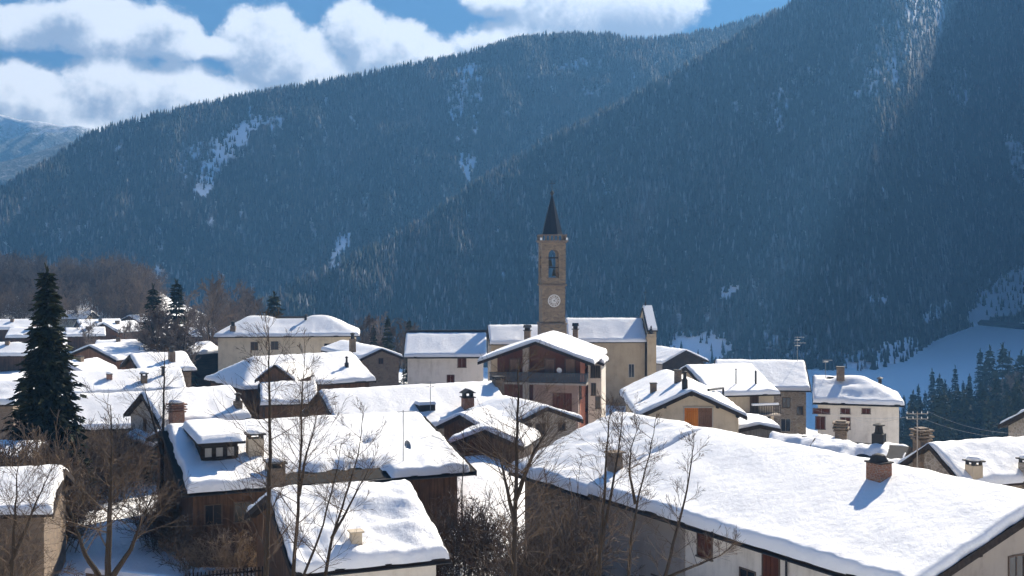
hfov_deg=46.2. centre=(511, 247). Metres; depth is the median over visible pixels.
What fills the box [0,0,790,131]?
sky
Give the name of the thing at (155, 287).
shrub
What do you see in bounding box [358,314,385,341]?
bare tree
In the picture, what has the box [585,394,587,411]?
window
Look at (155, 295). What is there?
shrub
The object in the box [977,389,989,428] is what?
spruce
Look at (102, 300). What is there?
shrub
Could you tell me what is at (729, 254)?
forest
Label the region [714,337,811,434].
village house
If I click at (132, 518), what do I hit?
shrub
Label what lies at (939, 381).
spruce
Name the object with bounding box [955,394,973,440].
spruce
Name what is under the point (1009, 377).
spruce
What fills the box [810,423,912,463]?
slab roof house
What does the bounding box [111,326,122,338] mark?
bare tree
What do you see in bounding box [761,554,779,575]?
window
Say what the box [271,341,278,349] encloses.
window
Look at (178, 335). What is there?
bare tree
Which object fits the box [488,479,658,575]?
shrub
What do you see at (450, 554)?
shrub
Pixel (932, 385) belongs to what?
spruce
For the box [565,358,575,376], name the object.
door
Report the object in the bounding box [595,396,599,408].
window
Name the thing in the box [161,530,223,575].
shrub
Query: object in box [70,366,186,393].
village house
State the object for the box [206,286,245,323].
bare tree
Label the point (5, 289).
bare tree
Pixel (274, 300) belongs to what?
spruce
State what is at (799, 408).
window
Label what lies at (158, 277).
shrub
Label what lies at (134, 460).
shrub
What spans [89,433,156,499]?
shrub
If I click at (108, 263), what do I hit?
shrub
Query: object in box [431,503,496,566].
shrub
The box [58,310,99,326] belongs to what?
village house
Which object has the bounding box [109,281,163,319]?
shrub
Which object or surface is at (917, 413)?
power pole
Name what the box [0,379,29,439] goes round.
village house
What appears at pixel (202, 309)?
bare tree
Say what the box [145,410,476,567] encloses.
dormer house
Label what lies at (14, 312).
shrub
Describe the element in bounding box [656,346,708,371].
village house
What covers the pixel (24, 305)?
shrub
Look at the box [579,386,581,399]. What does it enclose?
window
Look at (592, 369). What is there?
window
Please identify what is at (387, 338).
spruce
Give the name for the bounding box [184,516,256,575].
shrub
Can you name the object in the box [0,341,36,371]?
village house
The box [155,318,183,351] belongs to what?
bare tree
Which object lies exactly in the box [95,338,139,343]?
village house
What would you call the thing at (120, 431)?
shrub
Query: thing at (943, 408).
spruce
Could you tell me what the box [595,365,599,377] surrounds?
window
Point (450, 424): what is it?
outhouse
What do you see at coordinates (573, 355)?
red house
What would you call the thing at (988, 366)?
spruce
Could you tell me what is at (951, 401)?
spruce
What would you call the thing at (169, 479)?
shrub
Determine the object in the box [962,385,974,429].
spruce
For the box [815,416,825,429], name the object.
window
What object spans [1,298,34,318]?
shrub
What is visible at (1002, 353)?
spruce
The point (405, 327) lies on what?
bare tree
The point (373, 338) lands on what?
spruce
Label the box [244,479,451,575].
cottage
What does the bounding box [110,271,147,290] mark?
shrub
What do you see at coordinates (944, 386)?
spruce
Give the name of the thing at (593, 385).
window
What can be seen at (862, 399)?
white house
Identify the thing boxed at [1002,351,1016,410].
spruce
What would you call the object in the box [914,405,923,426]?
spruce
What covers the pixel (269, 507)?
bare tree
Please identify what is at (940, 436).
spruce
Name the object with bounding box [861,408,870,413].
window
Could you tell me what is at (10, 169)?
hill
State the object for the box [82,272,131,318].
shrub
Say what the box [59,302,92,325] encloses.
shrub
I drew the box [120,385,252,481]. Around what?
stone house
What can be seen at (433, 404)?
long house
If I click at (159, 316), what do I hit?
bare tree
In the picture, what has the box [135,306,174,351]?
bare tree
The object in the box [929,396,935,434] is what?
spruce
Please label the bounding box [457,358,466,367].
window
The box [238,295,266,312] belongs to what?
bare tree
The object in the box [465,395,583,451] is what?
stone cottage
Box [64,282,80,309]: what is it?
bare tree
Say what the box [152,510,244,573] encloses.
shrub
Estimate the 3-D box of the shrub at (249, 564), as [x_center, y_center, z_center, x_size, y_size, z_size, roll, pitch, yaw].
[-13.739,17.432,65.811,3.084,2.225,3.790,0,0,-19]
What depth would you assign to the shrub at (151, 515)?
76.45 m
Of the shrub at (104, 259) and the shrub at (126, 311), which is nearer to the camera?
the shrub at (126, 311)
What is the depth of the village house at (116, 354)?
168.68 m
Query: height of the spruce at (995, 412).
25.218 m
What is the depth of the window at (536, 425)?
98.12 m
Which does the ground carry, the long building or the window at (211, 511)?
the long building
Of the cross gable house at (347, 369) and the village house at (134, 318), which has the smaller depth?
the cross gable house at (347, 369)
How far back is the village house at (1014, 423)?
96.65 m
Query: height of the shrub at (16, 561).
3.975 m
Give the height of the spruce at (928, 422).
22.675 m
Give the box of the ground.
[0,293,1023,575]
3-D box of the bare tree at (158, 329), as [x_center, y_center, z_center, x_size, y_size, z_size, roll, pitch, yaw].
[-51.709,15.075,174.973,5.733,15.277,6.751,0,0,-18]
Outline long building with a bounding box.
[213,314,359,370]
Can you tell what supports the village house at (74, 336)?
on the ground
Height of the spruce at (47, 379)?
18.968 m
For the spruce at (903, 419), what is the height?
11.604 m
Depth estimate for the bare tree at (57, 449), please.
72.62 m
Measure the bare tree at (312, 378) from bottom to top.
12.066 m
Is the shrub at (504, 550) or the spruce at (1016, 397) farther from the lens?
the spruce at (1016, 397)
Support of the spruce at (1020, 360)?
on the ground
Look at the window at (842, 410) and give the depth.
129.66 m
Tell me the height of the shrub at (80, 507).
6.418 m
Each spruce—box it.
[0,262,102,507]
[137,282,163,344]
[165,278,200,386]
[262,291,285,315]
[370,326,378,345]
[381,315,400,384]
[400,318,412,383]
[899,398,919,448]
[899,419,906,444]
[901,396,906,424]
[902,412,905,432]
[905,390,917,430]
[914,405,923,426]
[915,399,924,425]
[916,385,921,401]
[916,397,925,426]
[923,392,928,424]
[924,410,932,441]
[926,369,935,412]
[926,390,938,416]
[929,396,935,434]
[931,390,947,441]
[933,388,956,441]
[934,373,943,396]
[934,423,944,441]
[941,379,947,402]
[945,387,953,420]
[947,393,959,428]
[948,424,958,440]
[949,386,965,438]
[951,364,958,396]
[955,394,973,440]
[961,381,964,398]
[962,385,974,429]
[962,407,977,438]
[964,383,974,429]
[966,374,972,395]
[971,382,986,438]
[972,348,986,409]
[976,344,998,401]
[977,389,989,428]
[980,397,996,438]
[989,400,1000,435]
[990,372,1005,433]
[992,343,1007,399]
[996,390,1013,436]
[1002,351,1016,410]
[1010,383,1023,415]
[1011,379,1023,414]
[1012,360,1019,376]
[1016,350,1023,374]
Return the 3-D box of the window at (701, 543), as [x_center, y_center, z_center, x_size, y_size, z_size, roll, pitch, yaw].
[9.081,13.817,56.612,0.170,1.690,1.220,0,0,-30]
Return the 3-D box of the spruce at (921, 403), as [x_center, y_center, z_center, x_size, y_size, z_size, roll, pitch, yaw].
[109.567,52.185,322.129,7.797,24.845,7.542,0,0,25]
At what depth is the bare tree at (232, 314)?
233.62 m
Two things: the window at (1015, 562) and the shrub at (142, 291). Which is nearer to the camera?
the window at (1015, 562)
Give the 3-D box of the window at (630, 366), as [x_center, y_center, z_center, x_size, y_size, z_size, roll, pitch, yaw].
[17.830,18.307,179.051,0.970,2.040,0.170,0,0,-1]
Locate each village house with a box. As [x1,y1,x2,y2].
[0,319,38,341]
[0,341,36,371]
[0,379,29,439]
[5,326,35,341]
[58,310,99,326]
[62,391,142,441]
[65,326,105,351]
[67,356,116,370]
[70,340,159,369]
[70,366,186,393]
[73,318,120,327]
[95,320,143,339]
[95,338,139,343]
[120,314,150,324]
[120,346,196,386]
[183,327,220,344]
[187,340,217,386]
[321,340,402,386]
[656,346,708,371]
[680,363,780,420]
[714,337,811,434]
[998,409,1023,436]
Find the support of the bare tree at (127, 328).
on the ground
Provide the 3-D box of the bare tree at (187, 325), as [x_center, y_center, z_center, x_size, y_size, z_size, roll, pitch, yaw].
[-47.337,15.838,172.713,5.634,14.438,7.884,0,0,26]
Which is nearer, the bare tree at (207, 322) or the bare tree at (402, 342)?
the bare tree at (402, 342)
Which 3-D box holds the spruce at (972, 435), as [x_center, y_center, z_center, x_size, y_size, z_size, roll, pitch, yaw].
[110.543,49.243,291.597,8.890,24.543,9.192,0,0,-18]
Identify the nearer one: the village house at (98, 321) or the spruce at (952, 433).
the spruce at (952, 433)
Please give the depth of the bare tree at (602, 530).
41.96 m
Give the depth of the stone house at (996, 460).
77.24 m
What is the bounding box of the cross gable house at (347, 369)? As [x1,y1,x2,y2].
[204,333,375,418]
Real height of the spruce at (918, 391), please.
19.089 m
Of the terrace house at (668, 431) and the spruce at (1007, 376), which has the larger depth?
the spruce at (1007, 376)
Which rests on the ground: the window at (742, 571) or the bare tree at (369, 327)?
the bare tree at (369, 327)
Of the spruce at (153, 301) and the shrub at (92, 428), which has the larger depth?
the spruce at (153, 301)
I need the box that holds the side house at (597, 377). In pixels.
[585,355,608,423]
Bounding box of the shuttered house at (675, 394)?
[619,369,746,432]
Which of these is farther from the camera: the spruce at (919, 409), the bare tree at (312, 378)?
the spruce at (919, 409)
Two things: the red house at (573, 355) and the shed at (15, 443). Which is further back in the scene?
the red house at (573, 355)
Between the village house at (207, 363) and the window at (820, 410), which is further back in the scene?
the village house at (207, 363)
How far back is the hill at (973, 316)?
794.38 m
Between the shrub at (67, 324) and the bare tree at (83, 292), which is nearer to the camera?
the shrub at (67, 324)
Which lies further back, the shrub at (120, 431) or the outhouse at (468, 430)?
the shrub at (120, 431)
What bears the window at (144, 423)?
in the stone house at (196, 402)
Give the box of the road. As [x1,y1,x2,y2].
[977,320,1023,329]
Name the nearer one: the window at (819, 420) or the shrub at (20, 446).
the shrub at (20, 446)
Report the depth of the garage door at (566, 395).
129.29 m
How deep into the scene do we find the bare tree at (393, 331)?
205.25 m
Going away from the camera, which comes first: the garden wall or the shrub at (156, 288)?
the garden wall
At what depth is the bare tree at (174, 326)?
172.75 m
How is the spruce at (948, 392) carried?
on the ground
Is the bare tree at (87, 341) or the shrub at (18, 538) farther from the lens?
the bare tree at (87, 341)
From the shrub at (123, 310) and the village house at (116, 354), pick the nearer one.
the village house at (116, 354)
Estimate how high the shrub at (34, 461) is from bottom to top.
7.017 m
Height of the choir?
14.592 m
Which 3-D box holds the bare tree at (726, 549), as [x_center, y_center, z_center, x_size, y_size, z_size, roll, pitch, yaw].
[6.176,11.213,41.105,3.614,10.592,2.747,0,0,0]
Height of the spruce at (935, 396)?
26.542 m
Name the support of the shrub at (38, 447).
on the ground
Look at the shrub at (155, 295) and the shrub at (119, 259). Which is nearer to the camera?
the shrub at (155, 295)
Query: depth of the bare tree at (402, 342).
217.78 m
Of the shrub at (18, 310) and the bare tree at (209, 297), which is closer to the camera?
the bare tree at (209, 297)
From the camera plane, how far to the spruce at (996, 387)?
295.58 m
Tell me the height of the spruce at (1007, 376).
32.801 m
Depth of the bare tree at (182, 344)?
174.01 m
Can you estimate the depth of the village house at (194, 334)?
242.09 m
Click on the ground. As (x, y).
(944, 357)
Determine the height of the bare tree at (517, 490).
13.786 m
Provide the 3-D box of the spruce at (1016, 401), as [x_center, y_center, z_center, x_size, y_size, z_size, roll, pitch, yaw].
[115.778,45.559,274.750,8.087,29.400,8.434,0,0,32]
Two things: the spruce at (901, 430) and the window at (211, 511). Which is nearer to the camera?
the window at (211, 511)
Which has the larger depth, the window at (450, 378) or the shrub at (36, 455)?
the window at (450, 378)
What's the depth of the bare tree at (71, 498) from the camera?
72.94 m
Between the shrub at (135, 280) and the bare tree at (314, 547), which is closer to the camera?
the bare tree at (314, 547)
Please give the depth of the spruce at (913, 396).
352.39 m
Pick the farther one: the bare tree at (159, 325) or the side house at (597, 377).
the bare tree at (159, 325)
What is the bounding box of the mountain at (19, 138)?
[0,114,94,161]
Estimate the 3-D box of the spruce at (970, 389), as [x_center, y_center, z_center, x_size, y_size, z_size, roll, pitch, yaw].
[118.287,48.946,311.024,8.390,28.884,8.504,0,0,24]
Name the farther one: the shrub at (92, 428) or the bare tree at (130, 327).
the bare tree at (130, 327)
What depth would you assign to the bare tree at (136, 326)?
216.30 m
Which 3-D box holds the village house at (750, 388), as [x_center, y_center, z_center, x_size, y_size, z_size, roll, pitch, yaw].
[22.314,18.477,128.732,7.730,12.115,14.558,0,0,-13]
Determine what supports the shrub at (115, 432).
on the ground
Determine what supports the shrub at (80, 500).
on the ground
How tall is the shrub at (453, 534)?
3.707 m
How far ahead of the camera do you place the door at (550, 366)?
130.90 m
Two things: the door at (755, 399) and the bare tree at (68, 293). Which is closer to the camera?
the door at (755, 399)
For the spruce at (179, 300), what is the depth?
183.81 m
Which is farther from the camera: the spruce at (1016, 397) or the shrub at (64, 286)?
the shrub at (64, 286)
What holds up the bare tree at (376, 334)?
on the ground
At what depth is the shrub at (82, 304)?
317.63 m
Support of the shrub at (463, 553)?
on the ground
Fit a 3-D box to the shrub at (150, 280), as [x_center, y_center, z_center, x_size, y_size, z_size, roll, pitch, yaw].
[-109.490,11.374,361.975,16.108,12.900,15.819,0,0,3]
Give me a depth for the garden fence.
60.82 m
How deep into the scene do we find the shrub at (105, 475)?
92.83 m
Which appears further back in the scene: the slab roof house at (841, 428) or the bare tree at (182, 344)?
the bare tree at (182, 344)
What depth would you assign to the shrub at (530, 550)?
61.32 m
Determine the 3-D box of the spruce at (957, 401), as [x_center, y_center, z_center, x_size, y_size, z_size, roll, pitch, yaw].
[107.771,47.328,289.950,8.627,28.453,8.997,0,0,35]
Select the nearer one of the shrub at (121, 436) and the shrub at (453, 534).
the shrub at (453, 534)
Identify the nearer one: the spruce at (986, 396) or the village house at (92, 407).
the village house at (92, 407)
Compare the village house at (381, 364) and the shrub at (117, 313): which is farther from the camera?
the shrub at (117, 313)
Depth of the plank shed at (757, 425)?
104.75 m
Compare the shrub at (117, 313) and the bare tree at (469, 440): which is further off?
the shrub at (117, 313)
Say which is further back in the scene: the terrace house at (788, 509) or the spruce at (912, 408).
the spruce at (912, 408)
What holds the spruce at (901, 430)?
on the ground
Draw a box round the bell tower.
[536,183,567,334]
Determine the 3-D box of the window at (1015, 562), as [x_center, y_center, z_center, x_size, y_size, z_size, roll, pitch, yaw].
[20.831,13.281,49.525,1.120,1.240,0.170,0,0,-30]
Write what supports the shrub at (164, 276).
on the ground
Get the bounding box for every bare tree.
[0,276,11,317]
[0,427,74,575]
[19,276,31,294]
[19,377,200,575]
[23,269,40,290]
[31,273,39,290]
[63,284,74,307]
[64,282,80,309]
[68,289,82,308]
[78,281,90,308]
[79,316,100,345]
[88,288,99,307]
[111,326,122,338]
[113,339,193,538]
[120,323,132,338]
[122,315,136,338]
[133,304,176,348]
[133,322,141,338]
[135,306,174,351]
[137,299,174,350]
[142,309,171,348]
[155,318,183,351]
[159,319,200,375]
[159,321,200,362]
[163,307,207,361]
[164,315,194,353]
[180,288,203,324]
[180,299,199,326]
[184,271,238,345]
[187,279,233,340]
[192,290,233,343]
[193,303,228,340]
[197,288,225,326]
[203,305,332,575]
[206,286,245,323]
[213,282,252,328]
[217,304,239,324]
[222,302,241,326]
[225,279,255,315]
[229,292,264,320]
[230,286,263,323]
[235,327,366,575]
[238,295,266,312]
[271,399,396,575]
[278,431,373,575]
[283,359,335,415]
[354,314,383,345]
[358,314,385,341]
[359,318,377,344]
[361,314,385,344]
[366,325,381,344]
[367,312,393,345]
[388,318,409,369]
[395,329,407,381]
[397,340,407,384]
[398,318,419,362]
[421,334,592,575]
[431,408,476,519]
[562,389,655,575]
[585,411,668,575]
[644,423,743,575]
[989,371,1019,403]
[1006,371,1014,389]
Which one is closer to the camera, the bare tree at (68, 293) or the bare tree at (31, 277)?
the bare tree at (68, 293)
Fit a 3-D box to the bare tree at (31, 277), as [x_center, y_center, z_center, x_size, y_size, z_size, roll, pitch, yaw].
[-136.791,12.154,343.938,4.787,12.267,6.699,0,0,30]
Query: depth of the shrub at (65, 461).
81.81 m
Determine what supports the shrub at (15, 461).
on the ground
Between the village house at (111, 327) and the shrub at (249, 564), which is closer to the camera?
the shrub at (249, 564)
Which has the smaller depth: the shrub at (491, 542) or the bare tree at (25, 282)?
the shrub at (491, 542)
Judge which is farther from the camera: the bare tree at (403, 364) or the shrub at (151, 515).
the bare tree at (403, 364)
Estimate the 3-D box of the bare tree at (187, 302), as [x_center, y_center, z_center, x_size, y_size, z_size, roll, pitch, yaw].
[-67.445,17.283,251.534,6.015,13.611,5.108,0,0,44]
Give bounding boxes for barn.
[0,464,76,575]
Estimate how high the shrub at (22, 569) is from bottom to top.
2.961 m
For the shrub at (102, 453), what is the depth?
92.98 m
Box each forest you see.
[0,8,781,312]
[227,0,1023,370]
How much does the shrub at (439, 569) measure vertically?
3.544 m
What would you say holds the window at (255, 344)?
in the long building
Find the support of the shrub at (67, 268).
on the ground
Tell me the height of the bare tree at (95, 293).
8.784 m
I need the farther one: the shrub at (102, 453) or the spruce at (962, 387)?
the spruce at (962, 387)
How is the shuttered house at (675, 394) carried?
on the ground
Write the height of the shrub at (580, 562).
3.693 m
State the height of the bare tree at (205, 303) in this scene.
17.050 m
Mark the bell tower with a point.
(551, 304)
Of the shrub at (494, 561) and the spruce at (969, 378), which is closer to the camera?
the shrub at (494, 561)
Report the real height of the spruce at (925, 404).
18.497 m
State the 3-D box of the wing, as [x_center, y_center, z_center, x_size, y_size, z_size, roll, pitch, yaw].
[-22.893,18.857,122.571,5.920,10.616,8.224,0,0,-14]
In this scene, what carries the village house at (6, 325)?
on the ground
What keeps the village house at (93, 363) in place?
on the ground
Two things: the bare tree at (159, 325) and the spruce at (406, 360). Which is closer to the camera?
the bare tree at (159, 325)
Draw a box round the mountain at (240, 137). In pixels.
[0,16,765,311]
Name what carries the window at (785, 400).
in the village house at (789, 380)
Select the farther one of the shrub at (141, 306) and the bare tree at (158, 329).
the shrub at (141, 306)
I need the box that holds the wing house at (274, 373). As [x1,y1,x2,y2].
[255,359,314,419]
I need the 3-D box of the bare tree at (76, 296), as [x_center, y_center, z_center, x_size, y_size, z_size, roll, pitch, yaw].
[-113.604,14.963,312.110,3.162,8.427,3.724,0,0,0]
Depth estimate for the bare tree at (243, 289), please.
247.09 m
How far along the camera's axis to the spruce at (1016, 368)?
377.75 m
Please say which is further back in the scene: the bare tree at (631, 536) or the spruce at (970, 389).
the spruce at (970, 389)
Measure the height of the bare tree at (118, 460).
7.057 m
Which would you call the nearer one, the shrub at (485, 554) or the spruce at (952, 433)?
the shrub at (485, 554)
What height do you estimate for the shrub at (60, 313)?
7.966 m
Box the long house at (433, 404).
[302,375,504,435]
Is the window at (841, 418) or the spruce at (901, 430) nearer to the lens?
the window at (841, 418)
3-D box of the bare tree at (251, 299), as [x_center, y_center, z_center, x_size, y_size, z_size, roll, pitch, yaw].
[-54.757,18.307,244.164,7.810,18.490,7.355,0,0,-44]
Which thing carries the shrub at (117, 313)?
on the ground
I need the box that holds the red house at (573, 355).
[477,323,606,428]
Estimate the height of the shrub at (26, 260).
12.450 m
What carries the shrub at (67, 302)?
on the ground
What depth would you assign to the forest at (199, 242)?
943.14 m
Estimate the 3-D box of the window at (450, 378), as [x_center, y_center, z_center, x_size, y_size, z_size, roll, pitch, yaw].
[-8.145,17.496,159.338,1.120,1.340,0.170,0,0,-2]
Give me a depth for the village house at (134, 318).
297.32 m
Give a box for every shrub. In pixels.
[0,295,37,318]
[0,306,31,318]
[0,415,87,469]
[0,421,50,466]
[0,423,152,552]
[0,424,102,539]
[0,431,91,478]
[0,493,84,575]
[0,535,55,575]
[0,536,56,575]
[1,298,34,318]
[1,424,83,474]
[2,419,28,441]
[2,440,86,495]
[4,286,35,318]
[5,250,39,271]
[7,442,94,492]
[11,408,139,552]
[20,461,105,536]
[27,267,80,298]
[29,282,85,311]
[30,289,78,310]
[33,277,68,308]
[39,453,117,544]
[43,251,85,277]
[48,297,71,326]
[51,455,98,507]
[58,294,75,309]
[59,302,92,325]
[60,287,91,310]
[63,290,116,318]
[67,483,96,540]
[78,416,112,443]
[78,423,135,497]
[79,280,93,301]
[81,412,148,472]
[81,419,142,493]
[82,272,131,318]
[82,418,151,482]
[82,432,142,477]
[83,281,123,316]
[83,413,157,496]
[83,436,134,502]
[85,429,157,491]
[86,418,143,461]
[87,251,112,274]
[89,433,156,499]
[93,250,121,270]
[95,300,134,318]
[100,256,134,272]
[101,481,178,547]
[102,252,137,270]
[105,249,136,264]
[105,460,184,550]
[107,258,148,281]
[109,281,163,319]
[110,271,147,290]
[112,291,155,317]
[113,278,172,321]
[114,476,182,545]
[118,483,180,547]
[119,280,161,296]
[120,258,168,292]
[120,266,170,301]
[121,270,171,302]
[121,457,179,550]
[122,280,168,300]
[124,500,177,537]
[126,278,161,296]
[128,285,168,306]
[134,268,172,291]
[140,503,186,555]
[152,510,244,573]
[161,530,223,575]
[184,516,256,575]
[190,522,255,575]
[206,533,256,572]
[236,544,256,575]
[428,480,498,556]
[428,488,509,575]
[430,480,508,575]
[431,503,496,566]
[431,506,481,569]
[433,488,508,575]
[436,527,478,575]
[436,536,459,575]
[454,512,541,575]
[456,523,519,575]
[460,465,633,575]
[461,514,556,575]
[463,503,589,575]
[469,519,544,575]
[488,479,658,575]
[495,525,605,575]
[507,538,644,575]
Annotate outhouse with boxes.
[436,405,501,447]
[448,416,540,462]
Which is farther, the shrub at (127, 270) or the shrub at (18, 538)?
the shrub at (127, 270)
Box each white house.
[403,330,487,384]
[812,360,904,443]
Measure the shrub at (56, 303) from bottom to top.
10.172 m
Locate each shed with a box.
[0,440,51,460]
[738,413,780,437]
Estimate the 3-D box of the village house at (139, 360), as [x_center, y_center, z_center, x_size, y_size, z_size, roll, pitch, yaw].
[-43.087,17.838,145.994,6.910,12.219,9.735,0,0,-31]
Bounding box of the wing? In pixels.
[257,381,316,418]
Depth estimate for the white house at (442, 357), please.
159.46 m
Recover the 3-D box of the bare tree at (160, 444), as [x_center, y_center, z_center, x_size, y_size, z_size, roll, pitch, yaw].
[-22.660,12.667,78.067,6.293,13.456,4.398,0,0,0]
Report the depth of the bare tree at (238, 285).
255.93 m
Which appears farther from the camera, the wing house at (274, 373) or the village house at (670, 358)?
the village house at (670, 358)
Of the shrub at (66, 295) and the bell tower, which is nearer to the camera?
the bell tower
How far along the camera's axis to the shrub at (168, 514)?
74.81 m
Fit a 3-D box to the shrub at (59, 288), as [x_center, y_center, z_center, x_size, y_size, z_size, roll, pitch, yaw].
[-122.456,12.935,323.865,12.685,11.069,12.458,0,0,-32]
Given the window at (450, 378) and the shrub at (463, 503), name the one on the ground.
the shrub at (463, 503)
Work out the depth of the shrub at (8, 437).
83.78 m
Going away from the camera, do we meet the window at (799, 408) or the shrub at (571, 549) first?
the shrub at (571, 549)
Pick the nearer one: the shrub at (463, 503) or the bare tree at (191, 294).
the shrub at (463, 503)
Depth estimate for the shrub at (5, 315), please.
294.63 m
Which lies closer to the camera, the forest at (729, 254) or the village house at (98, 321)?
the village house at (98, 321)
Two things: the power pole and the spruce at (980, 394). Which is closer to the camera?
the power pole
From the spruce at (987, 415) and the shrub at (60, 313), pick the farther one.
the shrub at (60, 313)
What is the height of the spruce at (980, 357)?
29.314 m
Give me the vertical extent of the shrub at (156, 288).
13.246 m
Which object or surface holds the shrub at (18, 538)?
on the ground
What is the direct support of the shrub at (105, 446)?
on the ground
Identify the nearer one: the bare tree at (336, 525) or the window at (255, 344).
the bare tree at (336, 525)
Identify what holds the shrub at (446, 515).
on the ground
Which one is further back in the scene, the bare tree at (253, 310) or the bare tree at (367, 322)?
the bare tree at (253, 310)
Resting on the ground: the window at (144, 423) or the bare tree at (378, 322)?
the bare tree at (378, 322)
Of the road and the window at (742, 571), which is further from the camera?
the road
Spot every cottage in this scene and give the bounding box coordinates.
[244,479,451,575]
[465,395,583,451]
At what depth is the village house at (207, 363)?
188.96 m
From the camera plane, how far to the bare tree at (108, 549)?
43.93 m
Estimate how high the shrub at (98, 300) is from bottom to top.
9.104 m
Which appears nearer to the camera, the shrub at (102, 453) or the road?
the shrub at (102, 453)
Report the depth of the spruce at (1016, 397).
274.39 m
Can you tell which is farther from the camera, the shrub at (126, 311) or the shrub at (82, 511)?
the shrub at (126, 311)
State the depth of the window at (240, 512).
70.10 m
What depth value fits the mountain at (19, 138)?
2003.44 m
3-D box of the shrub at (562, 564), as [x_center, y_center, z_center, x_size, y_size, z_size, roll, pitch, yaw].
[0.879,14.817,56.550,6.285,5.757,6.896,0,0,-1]
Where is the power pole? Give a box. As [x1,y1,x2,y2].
[907,411,927,467]
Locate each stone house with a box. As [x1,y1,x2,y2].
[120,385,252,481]
[898,427,1023,488]
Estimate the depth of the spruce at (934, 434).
279.31 m
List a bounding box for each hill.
[0,140,78,186]
[275,0,1023,368]
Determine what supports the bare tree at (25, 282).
on the ground
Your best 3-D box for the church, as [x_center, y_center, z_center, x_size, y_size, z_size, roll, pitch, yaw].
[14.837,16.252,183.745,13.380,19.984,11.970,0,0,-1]
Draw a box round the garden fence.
[185,566,262,575]
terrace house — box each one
[507,411,707,575]
[584,428,1023,575]
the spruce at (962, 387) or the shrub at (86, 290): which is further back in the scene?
the spruce at (962, 387)
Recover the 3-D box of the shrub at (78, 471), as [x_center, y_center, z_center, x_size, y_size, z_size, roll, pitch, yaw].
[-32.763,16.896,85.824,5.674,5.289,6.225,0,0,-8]
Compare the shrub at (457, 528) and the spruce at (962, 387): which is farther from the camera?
the spruce at (962, 387)
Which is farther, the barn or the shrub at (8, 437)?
the shrub at (8, 437)
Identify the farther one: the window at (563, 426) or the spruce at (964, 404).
the spruce at (964, 404)
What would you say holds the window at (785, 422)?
in the village house at (789, 380)
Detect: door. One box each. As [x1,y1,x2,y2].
[509,358,519,376]
[544,358,554,376]
[553,393,571,411]
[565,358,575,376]
[750,396,758,413]
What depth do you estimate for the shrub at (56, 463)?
76.91 m
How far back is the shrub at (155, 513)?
75.26 m
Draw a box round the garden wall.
[84,567,171,575]
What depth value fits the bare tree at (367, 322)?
206.22 m
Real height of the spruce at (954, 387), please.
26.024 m
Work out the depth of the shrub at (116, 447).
97.51 m
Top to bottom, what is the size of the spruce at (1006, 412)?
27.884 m
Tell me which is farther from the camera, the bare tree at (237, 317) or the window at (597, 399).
the bare tree at (237, 317)
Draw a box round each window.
[143,419,146,431]
[203,503,222,526]
[233,501,251,523]
[251,342,257,349]
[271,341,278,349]
[378,358,383,363]
[447,375,454,382]
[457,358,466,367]
[535,423,545,434]
[558,422,566,431]
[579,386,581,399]
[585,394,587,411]
[590,366,595,377]
[591,383,596,395]
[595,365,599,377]
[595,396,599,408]
[628,364,634,377]
[695,533,712,561]
[739,566,755,575]
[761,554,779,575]
[781,418,790,431]
[782,397,789,407]
[797,406,802,414]
[812,408,829,414]
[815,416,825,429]
[840,408,849,413]
[840,417,850,429]
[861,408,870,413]
[1008,553,1023,575]
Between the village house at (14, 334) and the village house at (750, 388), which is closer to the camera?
the village house at (750, 388)
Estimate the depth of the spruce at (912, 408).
289.04 m
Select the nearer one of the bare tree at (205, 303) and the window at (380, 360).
the window at (380, 360)
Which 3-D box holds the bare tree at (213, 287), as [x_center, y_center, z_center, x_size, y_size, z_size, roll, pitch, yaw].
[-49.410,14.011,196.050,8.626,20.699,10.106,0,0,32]
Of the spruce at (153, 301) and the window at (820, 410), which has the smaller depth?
the window at (820, 410)
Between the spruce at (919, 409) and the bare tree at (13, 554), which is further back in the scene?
the spruce at (919, 409)
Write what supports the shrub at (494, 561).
on the ground
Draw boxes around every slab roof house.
[768,420,849,445]
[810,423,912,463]
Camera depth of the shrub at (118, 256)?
439.06 m
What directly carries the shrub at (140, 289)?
on the ground
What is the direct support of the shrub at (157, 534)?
on the ground
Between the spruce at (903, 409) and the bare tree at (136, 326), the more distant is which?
the spruce at (903, 409)
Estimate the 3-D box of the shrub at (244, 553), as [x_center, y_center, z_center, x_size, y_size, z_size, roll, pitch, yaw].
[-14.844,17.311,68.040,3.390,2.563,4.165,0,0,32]
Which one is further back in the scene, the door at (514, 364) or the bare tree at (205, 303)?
the bare tree at (205, 303)
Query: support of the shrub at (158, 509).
on the ground
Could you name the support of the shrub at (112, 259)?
on the ground
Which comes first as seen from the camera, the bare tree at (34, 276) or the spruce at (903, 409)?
the bare tree at (34, 276)
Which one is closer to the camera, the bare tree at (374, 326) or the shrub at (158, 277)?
the bare tree at (374, 326)
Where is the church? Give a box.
[565,289,657,405]
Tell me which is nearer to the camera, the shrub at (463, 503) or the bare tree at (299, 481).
the bare tree at (299, 481)
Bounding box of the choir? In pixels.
[486,324,537,380]
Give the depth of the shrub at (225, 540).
66.50 m

